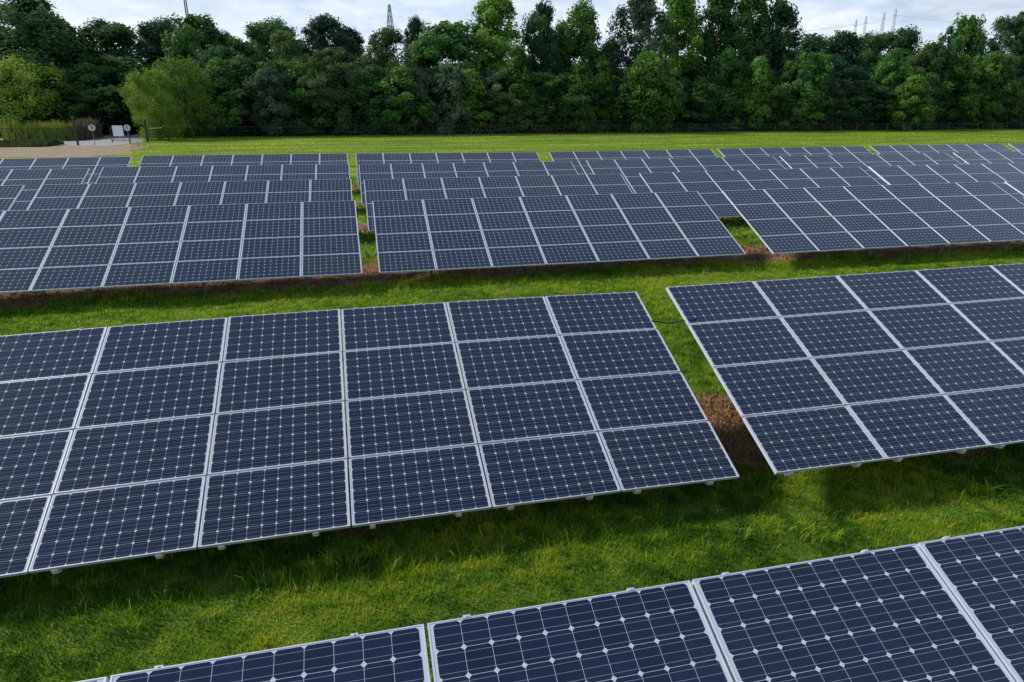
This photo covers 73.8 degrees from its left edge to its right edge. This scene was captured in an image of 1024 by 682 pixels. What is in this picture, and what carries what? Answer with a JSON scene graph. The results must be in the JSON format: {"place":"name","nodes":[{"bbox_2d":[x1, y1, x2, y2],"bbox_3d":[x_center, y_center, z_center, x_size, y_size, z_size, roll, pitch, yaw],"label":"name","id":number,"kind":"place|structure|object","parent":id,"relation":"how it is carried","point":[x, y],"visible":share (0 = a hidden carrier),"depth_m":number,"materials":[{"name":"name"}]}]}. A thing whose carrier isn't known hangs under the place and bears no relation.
{"place":"outdoors","nodes":[
{"label":"outdoors","id":0,"kind":"place"},
{"bbox_2d":[0,142,149,157],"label":"dirt verge","id":1,"kind":"structure","parent":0,"point":[67,151],"depth_m":77.20,"materials":[{"name":"brown soil"}]},
{"bbox_2d":[0,132,151,145],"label":"gravel road","id":2,"kind":"structure","parent":0,"point":[105,141],"depth_m":95.06,"materials":[{"name":"grey gravel"}]},
{"bbox_2d":[0,128,1023,681],"bbox_3d":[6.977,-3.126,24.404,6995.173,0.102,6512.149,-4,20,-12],"label":"ground","id":3,"kind":"structure","parent":0,"point":[304,630],"depth_m":8.86,"materials":[{"name":"green plant"}]},
{"bbox_2d":[0,185,24,210],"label":"solar table","id":4,"kind":"object","parent":3,"relation":"on","point":[9,194],"visible":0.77,"depth_m":25.65,"materials":[{"name":"glass"}]},
{"bbox_2d":[0,138,63,146],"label":"verge grass","id":5,"kind":"structure","parent":3,"relation":"on","point":[46,142],"depth_m":83.87,"materials":[{"name":"green plant"}]},
{"bbox_2d":[0,168,89,210],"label":"solar table","id":6,"kind":"object","parent":3,"relation":"on","point":[33,181],"visible":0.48,"depth_m":32.03,"materials":[{"name":"glass"}]},
{"bbox_2d":[0,0,92,107],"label":"broadleaf tree","id":7,"kind":"object","parent":3,"relation":"on","point":[19,16],"visible":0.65,"depth_m":109.94,"materials":[{"name":"green plant"}]},
{"bbox_2d":[0,54,95,125],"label":"willow tree","id":8,"kind":"object","parent":3,"relation":"on","point":[18,71],"visible":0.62,"depth_m":106.97,"materials":[{"name":"plant"}]},
{"bbox_2d":[0,117,98,140],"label":"yellow reeds","id":9,"kind":"object","parent":3,"relation":"on","point":[60,133],"visible":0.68,"depth_m":96.17,"materials":[{"name":"plant"}]},
{"bbox_2d":[5,53,96,122],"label":"broadleaf tree","id":10,"kind":"object","parent":3,"relation":"on","point":[62,105],"visible":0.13,"depth_m":111.69,"materials":[{"name":"green plant"}]},
{"bbox_2d":[0,157,131,183],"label":"solar table","id":11,"kind":"object","parent":3,"relation":"on","point":[95,165],"visible":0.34,"depth_m":38.67,"materials":[{"name":"glass"}]},
{"bbox_2d":[51,86,104,127],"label":"broadleaf tree","id":12,"kind":"object","parent":3,"relation":"on","point":[86,108],"visible":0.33,"depth_m":111.80,"materials":[{"name":"green plant"}]},
{"bbox_2d":[64,116,102,140],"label":"brown reeds","id":13,"kind":"object","parent":3,"relation":"on","point":[84,132],"visible":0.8,"depth_m":100.37,"materials":[{"name":"brown plant"}]},
{"bbox_2d":[57,55,158,133],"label":"broadleaf tree","id":14,"kind":"object","parent":3,"relation":"on","point":[85,72],"visible":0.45,"depth_m":111.86,"materials":[{"name":"green plant"}]},
{"bbox_2d":[86,73,139,133],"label":"conifer tree","id":15,"kind":"object","parent":3,"relation":"on","point":[108,80],"visible":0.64,"depth_m":112.47,"materials":[{"name":"green plant"}]},
{"bbox_2d":[72,17,165,83],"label":"broadleaf tree","id":16,"kind":"object","parent":3,"relation":"on","point":[104,36],"visible":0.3,"depth_m":119.92,"materials":[{"name":"green plant"}]},
{"bbox_2d":[117,64,188,139],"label":"willow tree","id":17,"kind":"object","parent":3,"relation":"on","point":[145,87],"visible":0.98,"depth_m":96.95,"materials":[{"name":"green plant"}]},
{"bbox_2d":[133,15,192,66],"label":"broadleaf tree","id":18,"kind":"object","parent":3,"relation":"on","point":[153,30],"visible":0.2,"depth_m":124.38,"materials":[{"name":"green plant"}]},
{"bbox_2d":[0,200,361,298],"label":"solar table","id":19,"kind":"object","parent":3,"relation":"on","point":[85,249],"visible":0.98,"depth_m":19.48,"materials":[{"name":"glass"}]},
{"bbox_2d":[27,179,351,232],"bbox_3d":[-12.096,-4.753,26.303,11.672,2.424,3.737,-4,20,-12],"label":"solar table","id":20,"kind":"object","parent":3,"relation":"on","point":[71,196],"visible":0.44,"depth_m":26.82,"materials":[{"name":"glass"}]},
{"bbox_2d":[152,55,226,137],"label":"broadleaf tree","id":21,"kind":"object","parent":3,"relation":"on","point":[188,73],"visible":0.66,"depth_m":102.74,"materials":[{"name":"green plant"}]},
{"bbox_2d":[160,12,233,78],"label":"broadleaf tree","id":22,"kind":"object","parent":3,"relation":"on","point":[190,36],"visible":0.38,"depth_m":115.70,"materials":[{"name":"green plant"}]},
{"bbox_2d":[187,44,246,108],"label":"broadleaf tree","id":23,"kind":"object","parent":3,"relation":"on","point":[222,52],"visible":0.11,"depth_m":111.64,"materials":[{"name":"green plant"}]},
{"bbox_2d":[95,164,349,200],"bbox_3d":[-13.809,-7.143,33.097,11.672,2.454,3.737,-4,20,-12],"label":"solar table","id":24,"kind":"object","parent":3,"relation":"on","point":[153,174],"visible":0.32,"depth_m":33.72,"materials":[{"name":"glass"}]},
{"bbox_2d":[195,57,250,136],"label":"broadleaf tree","id":25,"kind":"object","parent":3,"relation":"on","point":[231,114],"visible":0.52,"depth_m":107.66,"materials":[{"name":"green plant"}]},
{"bbox_2d":[201,58,271,131],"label":"broadleaf tree","id":26,"kind":"object","parent":3,"relation":"on","point":[240,74],"visible":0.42,"depth_m":108.10,"materials":[{"name":"green plant"}]},
{"bbox_2d":[139,153,347,180],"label":"solar table","id":27,"kind":"object","parent":3,"relation":"on","point":[242,159],"visible":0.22,"depth_m":40.60,"materials":[{"name":"glass"}]},
{"bbox_2d":[223,36,265,62],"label":"broadleaf tree","id":28,"kind":"object","parent":3,"relation":"on","point":[247,50],"visible":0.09,"depth_m":117.68,"materials":[{"name":"green plant"}]},
{"bbox_2d":[236,59,311,134],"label":"broadleaf tree","id":29,"kind":"object","parent":3,"relation":"on","point":[276,64],"visible":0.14,"depth_m":110.52,"materials":[{"name":"green plant"}]},
{"bbox_2d":[242,63,306,136],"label":"broadleaf tree","id":30,"kind":"object","parent":3,"relation":"on","point":[261,83],"visible":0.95,"depth_m":107.72,"materials":[{"name":"green plant"}]},
{"bbox_2d":[243,15,320,62],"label":"broadleaf tree","id":31,"kind":"object","parent":3,"relation":"on","point":[259,34],"visible":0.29,"depth_m":124.48,"materials":[{"name":"green plant"}]},
{"bbox_2d":[265,28,310,66],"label":"broadleaf tree","id":32,"kind":"object","parent":3,"relation":"on","point":[284,41],"visible":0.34,"depth_m":116.30,"materials":[{"name":"green plant"}]},
{"bbox_2d":[284,60,339,131],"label":"broadleaf tree","id":33,"kind":"object","parent":3,"relation":"on","point":[300,94],"visible":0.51,"depth_m":110.94,"materials":[{"name":"green plant"}]},
{"bbox_2d":[290,12,365,63],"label":"pine tree","id":34,"kind":"object","parent":3,"relation":"on","point":[326,26],"visible":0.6,"depth_m":124.34,"materials":[{"name":"green plant"}]},
{"bbox_2d":[288,60,367,131],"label":"broadleaf tree","id":35,"kind":"object","parent":3,"relation":"on","point":[344,77],"visible":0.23,"depth_m":112.60,"materials":[{"name":"green plant"}]},
{"bbox_2d":[292,46,365,134],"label":"broadleaf tree","id":36,"kind":"object","parent":3,"relation":"on","point":[326,56],"visible":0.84,"depth_m":110.67,"materials":[{"name":"green plant"}]},
{"bbox_2d":[0,292,738,577],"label":"solar table","id":37,"kind":"object","parent":3,"relation":"on","point":[120,471],"visible":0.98,"depth_m":9.08,"materials":[{"name":"glass"}]},
{"bbox_2d":[347,64,403,134],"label":"broadleaf tree","id":38,"kind":"object","parent":3,"relation":"on","point":[372,76],"visible":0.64,"depth_m":112.98,"materials":[{"name":"green plant"}]},
{"bbox_2d":[343,25,425,86],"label":"broadleaf tree","id":39,"kind":"object","parent":3,"relation":"on","point":[379,49],"visible":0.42,"depth_m":116.87,"materials":[{"name":"green plant"}]},
{"bbox_2d":[370,63,437,126],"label":"broadleaf tree","id":40,"kind":"object","parent":3,"relation":"on","point":[419,79],"visible":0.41,"depth_m":113.56,"materials":[{"name":"green plant"}]},
{"bbox_2d":[377,65,440,134],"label":"broadleaf tree","id":41,"kind":"object","parent":3,"relation":"on","point":[395,100],"visible":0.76,"depth_m":112.77,"materials":[{"name":"green plant"}]},
{"bbox_2d":[402,13,426,61],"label":"pine tree","id":42,"kind":"object","parent":3,"relation":"on","point":[414,26],"visible":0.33,"depth_m":126.48,"materials":[{"name":"green plant"}]},
{"bbox_2d":[414,60,474,134],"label":"broadleaf tree","id":43,"kind":"object","parent":3,"relation":"on","point":[455,87],"visible":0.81,"depth_m":114.18,"materials":[{"name":"green plant"}]},
{"bbox_2d":[356,152,540,185],"bbox_3d":[-3.682,-10.427,42.542,11.674,2.421,3.737,-4,20,-12],"label":"solar table","id":44,"kind":"object","parent":3,"relation":"on","point":[377,158],"visible":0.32,"depth_m":43.21,"materials":[{"name":"glass"}]},
{"bbox_2d":[407,19,495,89],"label":"broadleaf tree","id":45,"kind":"object","parent":3,"relation":"on","point":[436,45],"visible":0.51,"depth_m":122.26,"materials":[{"name":"green plant"}]},
{"bbox_2d":[359,161,577,203],"bbox_3d":[-1.993,-8.041,35.829,11.672,2.347,3.737,-4,20,-12],"label":"solar table","id":46,"kind":"object","parent":3,"relation":"on","point":[431,170],"visible":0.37,"depth_m":36.43,"materials":[{"name":"glass"}]},
{"bbox_2d":[432,68,506,131],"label":"broadleaf tree","id":47,"kind":"object","parent":3,"relation":"on","point":[472,91],"visible":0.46,"depth_m":117.43,"materials":[{"name":"green plant"}]},
{"bbox_2d":[464,0,526,76],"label":"poplar tree","id":48,"kind":"object","parent":3,"relation":"on","point":[497,13],"visible":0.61,"depth_m":124.22,"materials":[{"name":"green plant"}]},
{"bbox_2d":[474,67,521,120],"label":"broadleaf tree","id":49,"kind":"object","parent":3,"relation":"on","point":[488,78],"visible":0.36,"depth_m":119.31,"materials":[{"name":"green plant"}]},
{"bbox_2d":[364,174,632,232],"bbox_3d":[-0.272,-5.685,29.142,11.671,2.311,3.737,-4,20,-12],"label":"solar table","id":50,"kind":"object","parent":3,"relation":"on","point":[463,187],"visible":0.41,"depth_m":29.66,"materials":[{"name":"glass"}]},
{"bbox_2d":[482,70,541,132],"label":"broadleaf tree","id":51,"kind":"object","parent":3,"relation":"on","point":[502,107],"visible":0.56,"depth_m":117.85,"materials":[{"name":"green plant"}]},
{"bbox_2d":[491,39,539,132],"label":"broadleaf tree","id":52,"kind":"object","parent":3,"relation":"on","point":[518,85],"visible":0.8,"depth_m":117.46,"materials":[{"name":"green plant"}]},
{"bbox_2d":[506,72,561,129],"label":"broadleaf tree","id":53,"kind":"object","parent":3,"relation":"on","point":[537,79],"visible":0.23,"depth_m":120.59,"materials":[{"name":"green plant"}]},
{"bbox_2d":[519,0,561,75],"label":"poplar tree","id":54,"kind":"object","parent":3,"relation":"on","point":[542,44],"visible":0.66,"depth_m":128.47,"materials":[{"name":"green plant"}]},
{"bbox_2d":[531,71,566,128],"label":"broadleaf tree","id":55,"kind":"object","parent":3,"relation":"on","point":[548,78],"visible":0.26,"depth_m":121.19,"materials":[{"name":"green plant"}]},
{"bbox_2d":[76,526,1023,681],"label":"solar table","id":56,"kind":"object","parent":3,"relation":"on","point":[947,609],"visible":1,"depth_m":4.04,"materials":[{"name":"glass"}]},
{"bbox_2d":[372,191,745,276],"bbox_3d":[1.462,-3.372,22.447,11.670,2.361,3.737,-4,20,-12],"label":"solar table","id":57,"kind":"object","parent":3,"relation":"on","point":[553,231],"visible":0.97,"depth_m":22.09,"materials":[{"name":"glass"}]},
{"bbox_2d":[538,73,598,130],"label":"broadleaf tree","id":58,"kind":"object","parent":3,"relation":"on","point":[564,80],"visible":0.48,"depth_m":119.82,"materials":[{"name":"green plant"}]},
{"bbox_2d":[556,56,599,132],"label":"broadleaf tree","id":59,"kind":"object","parent":3,"relation":"on","point":[584,77],"visible":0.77,"depth_m":118.86,"materials":[{"name":"green plant"}]},
{"bbox_2d":[558,0,605,76],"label":"poplar tree","id":60,"kind":"object","parent":3,"relation":"on","point":[582,15],"visible":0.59,"depth_m":130.66,"materials":[{"name":"green plant"}]},
{"bbox_2d":[164,104,1023,135],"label":"undergrowth","id":61,"kind":"object","parent":3,"relation":"on","point":[419,131],"visible":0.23,"depth_m":127.94,"materials":[{"name":"green plant"}]},
{"bbox_2d":[169,122,1023,138],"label":"chain link fence","id":62,"kind":"object","parent":3,"relation":"on","point":[600,128],"visible":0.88,"depth_m":112.81,"materials":[{"name":"metal"}]},
{"bbox_2d":[591,54,617,130],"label":"broadleaf tree","id":63,"kind":"object","parent":3,"relation":"on","point":[604,71],"visible":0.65,"depth_m":121.41,"materials":[{"name":"green plant"}]},
{"bbox_2d":[592,75,645,131],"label":"broadleaf tree","id":64,"kind":"object","parent":3,"relation":"on","point":[612,89],"visible":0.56,"depth_m":121.50,"materials":[{"name":"green plant"}]},
{"bbox_2d":[549,149,716,174],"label":"solar table","id":65,"kind":"object","parent":3,"relation":"on","point":[577,159],"visible":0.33,"depth_m":45.68,"materials":[{"name":"glass"}]},
{"bbox_2d":[605,0,680,77],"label":"broadleaf tree","id":66,"kind":"object","parent":3,"relation":"on","point":[639,12],"visible":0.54,"depth_m":129.27,"materials":[{"name":"green plant"}]},
{"bbox_2d":[611,49,684,132],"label":"broadleaf tree","id":67,"kind":"object","parent":3,"relation":"on","point":[647,77],"visible":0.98,"depth_m":119.33,"materials":[{"name":"green plant"}]},
{"bbox_2d":[652,0,710,80],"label":"poplar tree","id":68,"kind":"object","parent":3,"relation":"on","point":[684,15],"visible":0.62,"depth_m":135.22,"materials":[{"name":"green plant"}]},
{"bbox_2d":[586,156,784,192],"bbox_3d":[10.255,-8.910,38.232,11.673,2.402,3.737,-4,20,-12],"label":"solar table","id":69,"kind":"object","parent":3,"relation":"on","point":[629,170],"visible":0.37,"depth_m":38.69,"materials":[{"name":"glass"}]},
{"bbox_2d":[671,79,727,130],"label":"broadleaf tree","id":70,"kind":"object","parent":3,"relation":"on","point":[704,112],"visible":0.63,"depth_m":125.37,"materials":[{"name":"green plant"}]},
{"bbox_2d":[694,0,741,77],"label":"poplar tree","id":71,"kind":"object","parent":3,"relation":"on","point":[718,13],"visible":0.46,"depth_m":137.38,"materials":[{"name":"green plant"}]},
{"bbox_2d":[700,47,752,130],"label":"broadleaf tree","id":72,"kind":"object","parent":3,"relation":"on","point":[724,65],"visible":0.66,"depth_m":126.51,"materials":[{"name":"green plant"}]},
{"bbox_2d":[726,0,774,75],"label":"poplar tree","id":73,"kind":"object","parent":3,"relation":"on","point":[747,8],"visible":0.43,"depth_m":134.96,"materials":[{"name":"green plant"}]},
{"bbox_2d":[731,55,784,130],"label":"broadleaf tree","id":74,"kind":"object","parent":3,"relation":"on","point":[760,73],"visible":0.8,"depth_m":126.26,"materials":[{"name":"green plant"}]},
{"bbox_2d":[639,167,880,218],"bbox_3d":[11.986,-6.546,31.461,11.673,2.407,3.737,-4,20,-12],"label":"solar table","id":75,"kind":"object","parent":3,"relation":"on","point":[709,187],"visible":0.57,"depth_m":31.85,"materials":[{"name":"glass"}]},
{"bbox_2d":[737,0,806,83],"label":"poplar tree","id":76,"kind":"object","parent":3,"relation":"on","point":[778,36],"visible":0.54,"depth_m":133.76,"materials":[{"name":"green plant"}]},
{"bbox_2d":[767,75,806,130],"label":"broadleaf tree","id":77,"kind":"object","parent":3,"relation":"on","point":[774,82],"visible":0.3,"depth_m":130.27,"materials":[{"name":"green plant"}]},
{"bbox_2d":[718,146,871,168],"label":"solar table","id":78,"kind":"object","parent":3,"relation":"on","point":[776,153],"visible":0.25,"depth_m":48.20,"materials":[{"name":"glass"}]},
{"bbox_2d":[773,77,837,127],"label":"broadleaf tree","id":79,"kind":"object","parent":3,"relation":"on","point":[807,90],"visible":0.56,"depth_m":129.42,"materials":[{"name":"green plant"}]},
{"bbox_2d":[776,49,843,125],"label":"broadleaf tree","id":80,"kind":"object","parent":3,"relation":"on","point":[807,67],"visible":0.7,"depth_m":129.44,"materials":[{"name":"green plant"}]},
{"bbox_2d":[790,33,844,77],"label":"broadleaf tree","id":81,"kind":"object","parent":3,"relation":"on","point":[813,43],"visible":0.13,"depth_m":142.31,"materials":[{"name":"green plant"}]},
{"bbox_2d":[813,77,862,123],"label":"broadleaf tree","id":82,"kind":"object","parent":3,"relation":"on","point":[847,86],"visible":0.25,"depth_m":133.10,"materials":[{"name":"green plant"}]},
{"bbox_2d":[810,52,866,85],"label":"broadleaf tree","id":83,"kind":"object","parent":3,"relation":"on","point":[848,69],"visible":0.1,"depth_m":139.19,"materials":[{"name":"green plant"}]},
{"bbox_2d":[666,263,1023,475],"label":"solar table","id":84,"kind":"object","parent":3,"relation":"on","point":[817,372],"visible":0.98,"depth_m":10.73,"materials":[{"name":"glass"}]},
{"bbox_2d":[824,30,870,80],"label":"broadleaf tree","id":85,"kind":"object","parent":3,"relation":"on","point":[843,43],"visible":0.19,"depth_m":146.36,"materials":[{"name":"green plant"}]},
{"bbox_2d":[825,80,892,129],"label":"broadleaf tree","id":86,"kind":"object","parent":3,"relation":"on","point":[866,91],"visible":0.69,"depth_m":133.57,"materials":[{"name":"green plant"}]},
{"bbox_2d":[779,153,960,184],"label":"solar table","id":87,"kind":"object","parent":3,"relation":"on","point":[864,162],"visible":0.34,"depth_m":41.19,"materials":[{"name":"glass"}]},
{"bbox_2d":[852,30,887,61],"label":"broadleaf tree","id":88,"kind":"object","parent":3,"relation":"on","point":[872,44],"visible":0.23,"depth_m":152.24,"materials":[{"name":"green plant"}]},
{"bbox_2d":[722,181,1023,260],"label":"solar table","id":89,"kind":"object","parent":3,"relation":"on","point":[869,219],"visible":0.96,"depth_m":24.36,"materials":[{"name":"glass"}]},
{"bbox_2d":[865,47,919,129],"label":"broadleaf tree","id":90,"kind":"object","parent":3,"relation":"on","point":[892,66],"visible":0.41,"depth_m":134.32,"materials":[{"name":"green plant"}]},
{"bbox_2d":[875,24,924,56],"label":"broadleaf tree","id":91,"kind":"object","parent":3,"relation":"on","point":[906,39],"visible":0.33,"depth_m":152.06,"materials":[{"name":"green plant"}]},
{"bbox_2d":[882,74,940,130],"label":"broadleaf tree","id":92,"kind":"object","parent":3,"relation":"on","point":[918,87],"visible":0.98,"depth_m":129.79,"materials":[{"name":"green plant"}]},
{"bbox_2d":[901,49,951,122],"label":"broadleaf tree","id":93,"kind":"object","parent":3,"relation":"on","point":[927,56],"visible":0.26,"depth_m":136.82,"materials":[{"name":"green plant"}]},
{"bbox_2d":[905,39,961,124],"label":"broadleaf tree","id":94,"kind":"object","parent":3,"relation":"on","point":[941,59],"visible":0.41,"depth_m":136.65,"materials":[{"name":"green plant"}]},
{"bbox_2d":[870,144,1012,163],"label":"solar table","id":95,"kind":"object","parent":3,"relation":"on","point":[949,149],"visible":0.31,"depth_m":50.67,"materials":[{"name":"glass"}]},
{"bbox_2d":[869,163,1023,203],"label":"solar table","id":96,"kind":"object","parent":3,"relation":"on","point":[998,174],"visible":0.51,"depth_m":33.95,"materials":[{"name":"glass"}]},
{"bbox_2d":[929,52,988,128],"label":"broadleaf tree","id":97,"kind":"object","parent":3,"relation":"on","point":[967,72],"visible":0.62,"depth_m":136.63,"materials":[{"name":"green plant"}]},
{"bbox_2d":[937,12,989,61],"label":"broadleaf tree","id":98,"kind":"object","parent":3,"relation":"on","point":[969,40],"visible":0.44,"depth_m":143.25,"materials":[{"name":"green plant"}]},
{"bbox_2d":[953,151,1023,163],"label":"solar table","id":99,"kind":"object","parent":3,"relation":"on","point":[991,157],"visible":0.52,"depth_m":43.10,"materials":[{"name":"glass"}]},
{"bbox_2d":[957,49,1022,128],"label":"broadleaf tree","id":100,"kind":"object","parent":3,"relation":"on","point":[993,69],"visible":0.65,"depth_m":137.06,"materials":[{"name":"green plant"}]},
{"bbox_2d":[976,53,1023,123],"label":"broadleaf tree","id":101,"kind":"object","parent":3,"relation":"on","point":[1014,60],"visible":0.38,"depth_m":138.76,"materials":[{"name":"green plant"}]},
{"bbox_2d":[986,10,1023,57],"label":"broadleaf tree","id":102,"kind":"object","parent":3,"relation":"on","point":[1008,27],"visible":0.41,"depth_m":153.58,"materials":[{"name":"green plant"}]},
{"bbox_2d":[0,241,1023,542],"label":"dead grass","id":103,"kind":"structure","parent":0,"point":[738,443],"depth_m":19.03,"materials":[{"name":"brown plant"}]},
{"bbox_2d":[0,0,1023,66],"label":"sky","id":104,"kind":"structure","parent":0,"point":[366,16],"materials":[{"name":"white"}]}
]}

